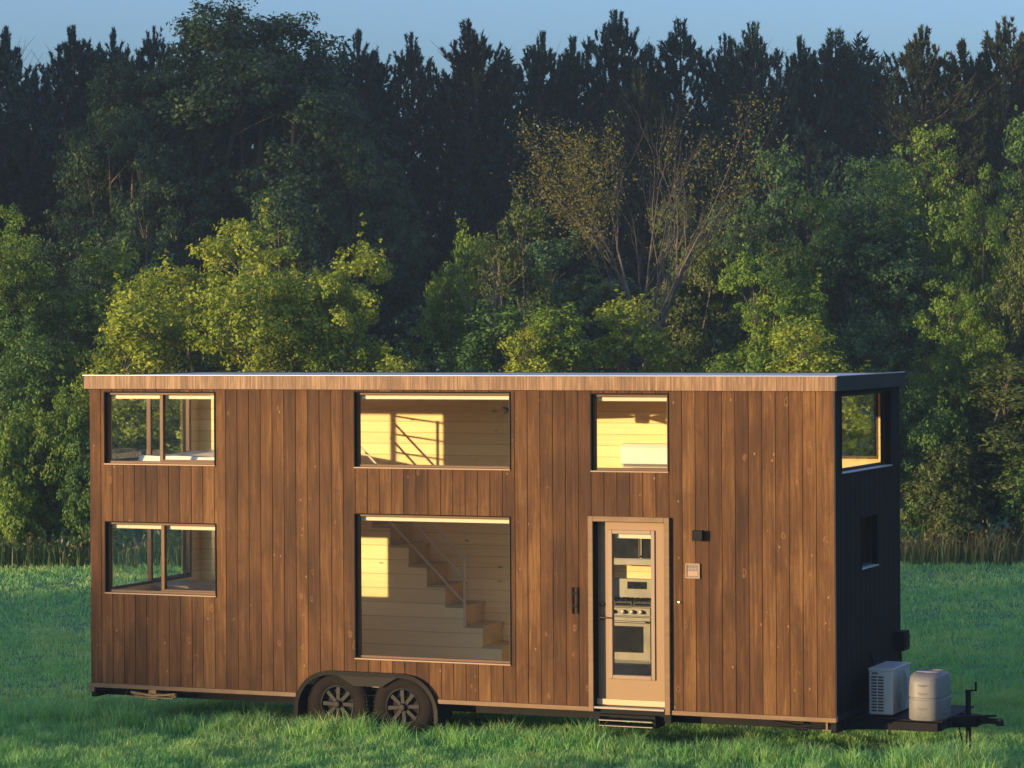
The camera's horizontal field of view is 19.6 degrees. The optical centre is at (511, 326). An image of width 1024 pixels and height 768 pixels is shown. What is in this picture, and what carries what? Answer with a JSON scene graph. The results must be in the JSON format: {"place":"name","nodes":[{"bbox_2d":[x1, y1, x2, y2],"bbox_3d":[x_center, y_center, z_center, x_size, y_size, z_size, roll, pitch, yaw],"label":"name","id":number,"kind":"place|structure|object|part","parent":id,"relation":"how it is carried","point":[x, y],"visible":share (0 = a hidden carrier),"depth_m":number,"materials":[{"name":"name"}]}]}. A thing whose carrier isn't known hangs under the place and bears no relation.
{"place":"outdoors","nodes":[
{"label":"outdoors","id":0,"kind":"place"},
{"bbox_2d":[153,579,214,590],"bbox_3d":[-3.519,3.631,36.214,1.500,0.980,0.830,0,0,23],"label":"bench","id":1,"kind":"object","parent":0,"point":[206,585],"visible":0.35,"depth_m":36.09,"materials":[{"name":"grey wood"}]},
{"bbox_2d":[0,336,1023,767],"bbox_3d":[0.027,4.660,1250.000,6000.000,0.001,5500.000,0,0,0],"label":"ground","id":2,"kind":"structure","parent":0,"point":[174,702],"depth_m":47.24,"materials":[{"name":"plant"}]},
{"bbox_2d":[0,392,43,563],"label":"shrub","id":3,"kind":"object","parent":2,"relation":"on","point":[14,513],"visible":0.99,"depth_m":58.51,"materials":[{"name":"green plant"}]},
{"bbox_2d":[0,203,70,422],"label":"broadleaf tree","id":4,"kind":"object","parent":2,"relation":"on","point":[20,303],"visible":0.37,"depth_m":65.62,"materials":[{"name":"green plant"}]},
{"bbox_2d":[0,132,71,360],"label":"pine tree","id":5,"kind":"object","parent":2,"relation":"on","point":[34,172],"visible":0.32,"depth_m":83.58,"materials":[{"name":"green plant"}]},
{"bbox_2d":[0,291,85,552],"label":"broadleaf tree","id":6,"kind":"object","parent":2,"relation":"on","point":[29,381],"visible":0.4,"depth_m":60.34,"materials":[{"name":"green plant"}]},
{"bbox_2d":[0,25,85,273],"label":"pine tree","id":7,"kind":"object","parent":2,"relation":"on","point":[5,42],"visible":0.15,"depth_m":91.73,"materials":[{"name":"green plant"}]},
{"bbox_2d":[8,357,89,552],"bbox_3d":[-9.141,2.719,59.239,2.145,4.235,1.755,0,0,7],"label":"shrub","id":8,"kind":"object","parent":2,"relation":"on","point":[56,433],"visible":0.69,"depth_m":58.91,"materials":[{"name":"green plant"}]},
{"bbox_2d":[9,24,119,379],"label":"pine tree","id":9,"kind":"object","parent":2,"relation":"on","point":[74,53],"visible":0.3,"depth_m":92.61,"materials":[{"name":"green plant"}]},
{"bbox_2d":[56,411,127,563],"bbox_3d":[-8.340,3.243,58.802,1.560,3.150,1.840,0,0,-29],"label":"shrub","id":10,"kind":"object","parent":2,"relation":"on","point":[76,511],"visible":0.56,"depth_m":58.40,"materials":[{"name":"green plant"}]},
{"bbox_2d":[29,229,165,419],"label":"broadleaf tree","id":11,"kind":"object","parent":2,"relation":"on","point":[73,315],"visible":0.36,"depth_m":66.48,"materials":[{"name":"green plant"}]},
{"bbox_2d":[60,27,154,237],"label":"pine tree","id":12,"kind":"object","parent":2,"relation":"on","point":[115,51],"visible":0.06,"depth_m":94.87,"materials":[{"name":"green plant"}]},
{"bbox_2d":[66,289,181,557],"bbox_3d":[-7.574,2.016,60.056,2.956,5.551,3.113,0,0,-31],"label":"broadleaf tree","id":13,"kind":"object","parent":2,"relation":"on","point":[128,436],"visible":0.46,"depth_m":59.52,"materials":[{"name":"green plant"}]},
{"bbox_2d":[56,176,202,378],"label":"broadleaf tree","id":14,"kind":"object","parent":2,"relation":"on","point":[133,225],"visible":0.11,"depth_m":73.62,"materials":[{"name":"green plant"}]},
{"bbox_2d":[34,54,240,365],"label":"broadleaf tree","id":15,"kind":"object","parent":2,"relation":"on","point":[130,141],"visible":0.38,"depth_m":77.28,"materials":[{"name":"green plant"}]},
{"bbox_2d":[134,25,189,81],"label":"pine tree","id":16,"kind":"object","parent":2,"relation":"on","point":[150,51],"visible":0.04,"depth_m":95.88,"materials":[{"name":"green plant"}]},
{"bbox_2d":[133,247,210,372],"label":"broadleaf tree","id":17,"kind":"object","parent":2,"relation":"on","point":[156,264],"visible":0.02,"depth_m":69.82,"materials":[{"name":"green plant"}]},
{"bbox_2d":[102,190,374,453],"bbox_3d":[-5.450,1.008,61.155,6.006,7.662,6.489,0,0,-25],"label":"broadleaf tree","id":18,"kind":"object","parent":2,"relation":"on","point":[223,305],"visible":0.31,"depth_m":60.00,"materials":[{"name":"green plant"}]},
{"bbox_2d":[104,0,409,371],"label":"broadleaf tree","id":19,"kind":"object","parent":2,"relation":"on","point":[252,83],"visible":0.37,"depth_m":78.36,"materials":[{"name":"green plant"}]},
{"bbox_2d":[194,152,356,371],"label":"broadleaf tree","id":20,"kind":"object","parent":2,"relation":"on","point":[304,242],"visible":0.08,"depth_m":71.75,"materials":[{"name":"green plant"}]},
{"bbox_2d":[300,36,361,128],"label":"pine tree","id":21,"kind":"object","parent":2,"relation":"on","point":[314,59],"visible":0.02,"depth_m":92.92,"materials":[{"name":"green plant"}]},
{"bbox_2d":[262,213,426,371],"bbox_3d":[-3.233,1.218,60.178,3.620,7.135,3.160,0,0,24],"label":"broadleaf tree","id":22,"kind":"object","parent":2,"relation":"on","point":[325,293],"visible":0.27,"depth_m":59.63,"materials":[{"name":"green plant"}]},
{"bbox_2d":[271,93,441,368],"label":"broadleaf tree","id":23,"kind":"object","parent":2,"relation":"on","point":[348,171],"visible":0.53,"depth_m":78.14,"materials":[{"name":"green plant"}]},
{"bbox_2d":[312,27,433,221],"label":"pine tree","id":24,"kind":"object","parent":2,"relation":"on","point":[369,65],"visible":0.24,"depth_m":89.78,"materials":[{"name":"green plant"}]},
{"bbox_2d":[369,31,464,371],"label":"pine tree","id":25,"kind":"object","parent":2,"relation":"on","point":[408,64],"visible":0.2,"depth_m":90.66,"materials":[{"name":"green plant"}]},
{"bbox_2d":[405,212,496,371],"bbox_3d":[-1.200,1.138,64.048,1.978,7.262,1.761,0,0,43],"label":"broadleaf tree","id":26,"kind":"object","parent":2,"relation":"on","point":[438,306],"visible":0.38,"depth_m":63.83,"materials":[{"name":"green plant"}]},
{"bbox_2d":[389,17,542,317],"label":"pine tree","id":27,"kind":"object","parent":2,"relation":"on","point":[476,55],"visible":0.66,"depth_m":87.66,"materials":[{"name":"green plant"}]},
{"bbox_2d":[433,289,529,371],"bbox_3d":[-0.523,1.995,60.431,2.897,5.510,2.752,0,0,-30],"label":"shrub","id":28,"kind":"object","parent":2,"relation":"on","point":[509,319],"visible":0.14,"depth_m":60.18,"materials":[{"name":"green plant"}]},
{"bbox_2d":[451,253,547,370],"bbox_3d":[-0.258,1.558,61.924,2.268,6.410,1.235,0,0,-32],"label":"tree","id":29,"kind":"object","parent":2,"relation":"on","point":[496,293],"visible":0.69,"depth_m":61.58,"materials":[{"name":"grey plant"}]},
{"bbox_2d":[6,290,995,505],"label":"undergrowth","id":30,"kind":"object","parent":2,"relation":"on","point":[421,308],"depth_m":74.45,"materials":[{"name":"green plant"}]},
{"bbox_2d":[0,409,1015,551],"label":"undergrowth","id":31,"kind":"object","parent":2,"relation":"on","point":[126,540],"visible":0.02,"depth_m":61.45,"materials":[{"name":"green plant"}]},
{"bbox_2d":[0,28,1023,371],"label":"woodland","id":32,"kind":"object","parent":2,"relation":"on","point":[12,120],"visible":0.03,"depth_m":98.73,"materials":[{"name":"green plant"}]},
{"bbox_2d":[451,183,572,371],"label":"broadleaf tree","id":33,"kind":"object","parent":2,"relation":"on","point":[509,257],"visible":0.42,"depth_m":69.74,"materials":[{"name":"green plant"}]},
{"bbox_2d":[437,132,598,356],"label":"pine tree","id":34,"kind":"object","parent":2,"relation":"on","point":[493,183],"visible":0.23,"depth_m":84.65,"materials":[{"name":"green plant"}]},
{"bbox_2d":[497,315,571,371],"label":"shrub","id":35,"kind":"object","parent":2,"relation":"on","point":[521,365],"visible":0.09,"depth_m":59.46,"materials":[{"name":"green plant"}]},
{"bbox_2d":[82,372,1003,751],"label":"tiny house","id":36,"kind":"structure","parent":2,"relation":"on","point":[420,550],"depth_m":33.45,"materials":[{"name":"brown stained wood siding"},{"name":"pine"},{"name":"black painted steel"}]},
{"bbox_2d":[112,399,190,460],"bbox_3d":[-4.457,1.196,36.266,0.130,0.863,1.962,0,0,23],"label":"window","id":37,"kind":"structure","parent":36,"relation":"in","point":[186,441],"depth_m":37.11,"materials":[{"name":"brown wood"}]},
{"bbox_2d":[112,524,190,588],"bbox_3d":[-4.448,2.721,36.266,0.130,0.854,1.962,0,0,23],"label":"window","id":38,"kind":"structure","parent":36,"relation":"in","point":[186,573],"depth_m":36.42,"materials":[{"name":"brown wood"}]},
{"bbox_2d":[104,391,215,465],"bbox_3d":[-4.100,1.194,34.803,1.487,0.863,0.171,0,0,23],"label":"window","id":39,"kind":"structure","parent":36,"relation":"in","point":[108,395],"depth_m":34.81,"materials":[{"name":"brown metal"}]},
{"bbox_2d":[105,521,216,596],"bbox_3d":[-4.091,2.719,34.807,1.488,0.854,0.171,0,0,23],"label":"window","id":40,"kind":"structure","parent":36,"relation":"in","point":[109,589],"depth_m":34.81,"materials":[{"name":"brown metal"}]},
{"bbox_2d":[137,450,213,460],"bbox_3d":[-3.408,1.717,35.847,1.550,0.435,1.910,0,0,23],"label":"bed","id":41,"kind":"object","parent":36,"relation":"on","point":[201,455],"visible":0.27,"depth_m":35.26,"materials":[{"name":"white fabric"}]},
{"bbox_2d":[353,391,510,470],"bbox_3d":[-0.882,1.171,33.449,1.934,0.873,0.171,0,0,23],"label":"window","id":42,"kind":"structure","parent":36,"relation":"in","point":[357,395],"depth_m":33.53,"materials":[{"name":"brown metal"}]},
{"bbox_2d":[354,513,510,665],"bbox_3d":[-0.872,2.948,33.446,1.930,1.661,0.171,0,0,23],"label":"picture window","id":43,"kind":"structure","parent":36,"relation":"in","point":[357,516],"depth_m":33.59,"materials":[{"name":"brown metal"}]},
{"bbox_2d":[502,407,508,413],"bbox_3d":[0.232,0.879,34.208,1.013,0.300,0.956,0,0,23],"label":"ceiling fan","id":44,"kind":"object","parent":36,"relation":"hanging from","point":[506,409],"visible":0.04,"depth_m":33.88,"materials":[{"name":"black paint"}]},
{"bbox_2d":[590,393,668,472],"bbox_3d":[1.313,1.164,32.520,0.914,0.865,0.171,0,0,23],"label":"window","id":45,"kind":"structure","parent":36,"relation":"in","point":[593,396],"depth_m":32.58,"materials":[{"name":"brown metal"}]},
{"bbox_2d":[598,521,664,707],"bbox_3d":[1.329,3.152,32.561,0.818,2.021,0.162,0,0,23],"label":"door","id":46,"kind":"structure","parent":36,"relation":"in","point":[611,685],"depth_m":32.57,"materials":[{"name":"beige wood"}]},
{"bbox_2d":[614,534,650,565],"bbox_3d":[1.413,2.587,34.824,0.760,0.410,0.431,0,0,23],"label":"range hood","id":47,"kind":"object","parent":36,"relation":"attached to","point":[632,552],"visible":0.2,"depth_m":34.63,"materials":[{"name":"silver metal"}]},
{"bbox_3d":[1.242,2.550,34.712,0.517,0.315,0.019,0,0,23],"label":"microwave door","id":48,"kind":"part","parent":47,"relation":"part of","materials":[{"name":"black glass"}]},
{"bbox_2d":[614,578,651,675],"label":"kitchen range","id":49,"kind":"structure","parent":36,"relation":"on","point":[632,618],"depth_m":34.41,"materials":[{"name":"silver metal"}]},
{"bbox_3d":[1.252,3.620,34.429,0.750,0.505,0.086,0,0,23],"label":"oven door","id":50,"kind":"part","parent":49,"relation":"part of","materials":[{"name":"silver metal"}]},
{"bbox_2d":[621,443,666,467],"bbox_3d":[1.699,1.518,34.821,0.840,0.285,0.210,0,0,23],"label":"wall air conditioner","id":51,"kind":"object","parent":36,"relation":"attached to","point":[643,455],"depth_m":34.79,"materials":[{"name":"white plastic"}]},
{"bbox_2d":[842,394,878,458],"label":"window","id":52,"kind":"structure","parent":36,"relation":"in","point":[877,452],"depth_m":33.93,"materials":[{"name":"brown wood"}]},
{"bbox_2d":[841,389,891,473],"bbox_3d":[3.861,1.148,32.718,0.130,0.863,1.965,0,0,23],"label":"window","id":53,"kind":"structure","parent":36,"relation":"in","point":[885,395],"depth_m":33.59,"materials":[{"name":"black metal"}]},
{"bbox_2d":[861,513,878,569],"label":"window","id":54,"kind":"structure","parent":36,"relation":"in","point":[872,519],"depth_m":33.07,"materials":[{"name":"black glass"}]},
{"bbox_2d":[868,653,910,716],"bbox_3d":[4.061,3.909,32.490,0.436,0.632,0.712,0,0,23],"label":"air conditioner","id":55,"kind":"object","parent":36,"relation":"on","point":[889,688],"visible":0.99,"depth_m":32.17,"materials":[{"name":"metal"}]},
{"bbox_2d":[909,669,950,720],"bbox_3d":[4.519,3.968,32.077,0.395,0.507,0.667,0,0,23],"label":"propane tank cover","id":56,"kind":"object","parent":36,"relation":"on","point":[929,694],"visible":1,"depth_m":31.81,"materials":[{"name":"grey plastic"}]},
{"bbox_2d":[479,30,624,279],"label":"pine tree","id":57,"kind":"object","parent":2,"relation":"on","point":[536,90],"visible":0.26,"depth_m":91.72,"materials":[{"name":"green plant"}]},
{"bbox_2d":[523,292,615,371],"bbox_3d":[1.119,2.017,60.074,2.874,5.444,2.729,0,0,-35],"label":"shrub","id":58,"kind":"object","parent":2,"relation":"on","point":[582,359],"visible":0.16,"depth_m":59.95,"materials":[{"name":"green plant"}]},
{"bbox_2d":[501,136,637,345],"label":"tree","id":59,"kind":"object","parent":2,"relation":"on","point":[582,265],"visible":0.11,"depth_m":87.66,"materials":[{"name":"green plant"}]},
{"bbox_2d":[509,220,640,371],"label":"broadleaf tree","id":60,"kind":"object","parent":2,"relation":"on","point":[591,296],"visible":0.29,"depth_m":72.68,"materials":[{"name":"green plant"}]},
{"bbox_2d":[521,35,644,335],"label":"pine tree","id":61,"kind":"object","parent":2,"relation":"on","point":[566,55],"visible":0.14,"depth_m":93.66,"materials":[{"name":"green plant"}]},
{"bbox_2d":[551,8,681,360],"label":"pine tree","id":62,"kind":"object","parent":2,"relation":"on","point":[616,32],"visible":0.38,"depth_m":92.56,"materials":[{"name":"green plant"}]},
{"bbox_2d":[580,67,704,371],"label":"pine tree","id":63,"kind":"object","parent":2,"relation":"on","point":[652,113],"visible":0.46,"depth_m":83.69,"materials":[{"name":"green plant"}]},
{"bbox_2d":[590,284,695,371],"bbox_3d":[2.568,1.923,61.036,2.921,5.621,2.774,0,0,-2],"label":"shrub","id":64,"kind":"object","parent":2,"relation":"on","point":[619,339],"visible":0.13,"depth_m":60.98,"materials":[{"name":"green plant"}]},
{"bbox_2d":[490,86,814,370],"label":"open branched tree","id":65,"kind":"object","parent":2,"relation":"on","point":[679,278],"visible":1,"depth_m":65.67,"materials":[{"name":"brown plant"}]},
{"bbox_2d":[609,41,696,323],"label":"pine tree","id":66,"kind":"object","parent":2,"relation":"on","point":[651,59],"visible":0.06,"depth_m":94.73,"materials":[{"name":"green plant"}]},
{"bbox_2d":[634,15,747,331],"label":"pine tree","id":67,"kind":"object","parent":2,"relation":"on","point":[675,49],"visible":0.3,"depth_m":93.73,"materials":[{"name":"green plant"}]},
{"bbox_2d":[631,177,757,371],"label":"broadleaf tree","id":68,"kind":"object","parent":2,"relation":"on","point":[704,274],"visible":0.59,"depth_m":69.64,"materials":[{"name":"green plant"}]},
{"bbox_2d":[643,117,777,366],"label":"tree","id":69,"kind":"object","parent":2,"relation":"on","point":[703,189],"visible":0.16,"depth_m":85.65,"materials":[{"name":"green plant"}]},
{"bbox_2d":[666,31,777,346],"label":"pine tree","id":70,"kind":"object","parent":2,"relation":"on","point":[715,77],"visible":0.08,"depth_m":94.56,"materials":[{"name":"green plant"}]},
{"bbox_2d":[703,127,812,367],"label":"broadleaf tree","id":71,"kind":"object","parent":2,"relation":"on","point":[781,190],"visible":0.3,"depth_m":73.75,"materials":[{"name":"green plant"}]},
{"bbox_2d":[698,21,823,302],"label":"pine tree","id":72,"kind":"object","parent":2,"relation":"on","point":[750,57],"visible":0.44,"depth_m":92.64,"materials":[{"name":"green plant"}]},
{"bbox_2d":[692,225,852,371],"bbox_3d":[5.091,1.314,60.849,3.212,6.838,3.680,0,0,-43],"label":"broadleaf tree","id":73,"kind":"object","parent":2,"relation":"on","point":[755,358],"visible":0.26,"depth_m":60.64,"materials":[{"name":"green plant"}]},
{"bbox_2d":[733,35,855,249],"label":"pine tree","id":74,"kind":"object","parent":2,"relation":"on","point":[805,65],"visible":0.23,"depth_m":93.46,"materials":[{"name":"green plant"}]},
{"bbox_2d":[731,124,872,335],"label":"tree","id":75,"kind":"object","parent":2,"relation":"on","point":[802,146],"visible":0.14,"depth_m":84.72,"materials":[{"name":"green plant"}]},
{"bbox_2d":[756,172,851,438],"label":"broadleaf tree","id":76,"kind":"object","parent":2,"relation":"on","point":[799,266],"visible":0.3,"depth_m":68.78,"materials":[{"name":"green plant"}]},
{"bbox_2d":[763,311,875,455],"bbox_3d":[5.981,2.192,59.032,2.826,5.025,2.684,0,0,0],"label":"shrub","id":77,"kind":"object","parent":2,"relation":"on","point":[788,342],"visible":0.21,"depth_m":58.90,"materials":[{"name":"green plant"}]},
{"bbox_2d":[775,25,888,301],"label":"pine tree","id":78,"kind":"object","parent":2,"relation":"on","point":[846,54],"visible":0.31,"depth_m":94.67,"materials":[{"name":"green plant"}]},
{"bbox_2d":[821,292,921,493],"bbox_3d":[7.261,1.985,61.147,2.910,5.429,2.540,0,0,15],"label":"broadleaf tree","id":79,"kind":"object","parent":2,"relation":"on","point":[856,351],"visible":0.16,"depth_m":60.76,"materials":[{"name":"green plant"}]},
{"bbox_2d":[802,154,954,400],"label":"broadleaf tree","id":80,"kind":"object","parent":2,"relation":"on","point":[886,282],"visible":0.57,"depth_m":69.26,"materials":[{"name":"green plant"}]},
{"bbox_2d":[827,60,931,260],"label":"pine tree","id":81,"kind":"object","parent":2,"relation":"on","point":[876,84],"visible":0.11,"depth_m":96.71,"materials":[{"name":"green plant"}]},
{"bbox_2d":[830,148,928,482],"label":"tree","id":82,"kind":"object","parent":2,"relation":"on","point":[902,156],"visible":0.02,"depth_m":82.83,"materials":[{"name":"green plant"}]},
{"bbox_2d":[861,121,990,398],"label":"broadleaf tree","id":83,"kind":"object","parent":2,"relation":"on","point":[934,206],"visible":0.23,"depth_m":75.61,"materials":[{"name":"green plant"}]},
{"bbox_2d":[854,24,1018,261],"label":"pine tree","id":84,"kind":"object","parent":2,"relation":"on","point":[913,63],"visible":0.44,"depth_m":85.64,"materials":[{"name":"green plant"}]},
{"bbox_2d":[899,359,978,541],"bbox_3d":[8.401,2.692,59.665,1.893,4.077,2.314,0,0,2],"label":"shrub","id":85,"kind":"object","parent":2,"relation":"on","point":[938,424],"visible":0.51,"depth_m":59.57,"materials":[{"name":"green plant"}]},
{"bbox_2d":[900,425,990,554],"bbox_3d":[8.603,3.329,58.611,1.943,2.754,2.292,0,0,-21],"label":"shrub","id":86,"kind":"object","parent":2,"relation":"on","point":[957,480],"visible":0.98,"depth_m":58.33,"materials":[{"name":"green plant"}]},
{"bbox_2d":[899,278,1022,473],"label":"broadleaf tree","id":87,"kind":"object","parent":2,"relation":"on","point":[969,350],"visible":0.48,"depth_m":61.03,"materials":[{"name":"green plant"}]},
{"bbox_2d":[907,162,1023,506],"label":"broadleaf tree","id":88,"kind":"object","parent":2,"relation":"on","point":[976,273],"visible":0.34,"depth_m":69.69,"materials":[{"name":"green plant"}]},
{"bbox_2d":[910,37,1023,263],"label":"pine tree","id":89,"kind":"object","parent":2,"relation":"on","point":[961,46],"visible":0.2,"depth_m":87.63,"materials":[{"name":"green plant"}]},
{"bbox_2d":[932,14,1023,256],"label":"pine tree","id":90,"kind":"object","parent":2,"relation":"on","point":[1015,64],"visible":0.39,"depth_m":86.70,"materials":[{"name":"green plant"}]},
{"bbox_2d":[941,357,1023,536],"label":"shrub","id":91,"kind":"object","parent":2,"relation":"on","point":[1012,440],"visible":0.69,"depth_m":59.50,"materials":[{"name":"green plant"}]},
{"bbox_2d":[978,450,1023,538],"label":"shrub","id":92,"kind":"object","parent":2,"relation":"on","point":[1011,512],"visible":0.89,"depth_m":58.62,"materials":[{"name":"green plant"}]},
{"bbox_2d":[984,170,1023,430],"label":"broadleaf tree","id":93,"kind":"object","parent":2,"relation":"on","point":[1012,323],"visible":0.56,"depth_m":61.58,"materials":[{"name":"green plant"}]},
{"bbox_2d":[986,105,1023,307],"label":"broadleaf tree","id":94,"kind":"object","parent":2,"relation":"on","point":[1019,135],"visible":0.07,"depth_m":76.71,"materials":[{"name":"green plant"}]},
{"bbox_2d":[0,516,1023,568],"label":"tall grass","id":95,"kind":"structure","parent":0,"point":[1011,548],"depth_m":57.95,"materials":[{"name":"green plant"}]},
{"bbox_2d":[0,0,1023,296],"label":"sky","id":96,"kind":"structure","parent":0,"point":[889,24],"materials":[{"name":"blue"}]}
]}

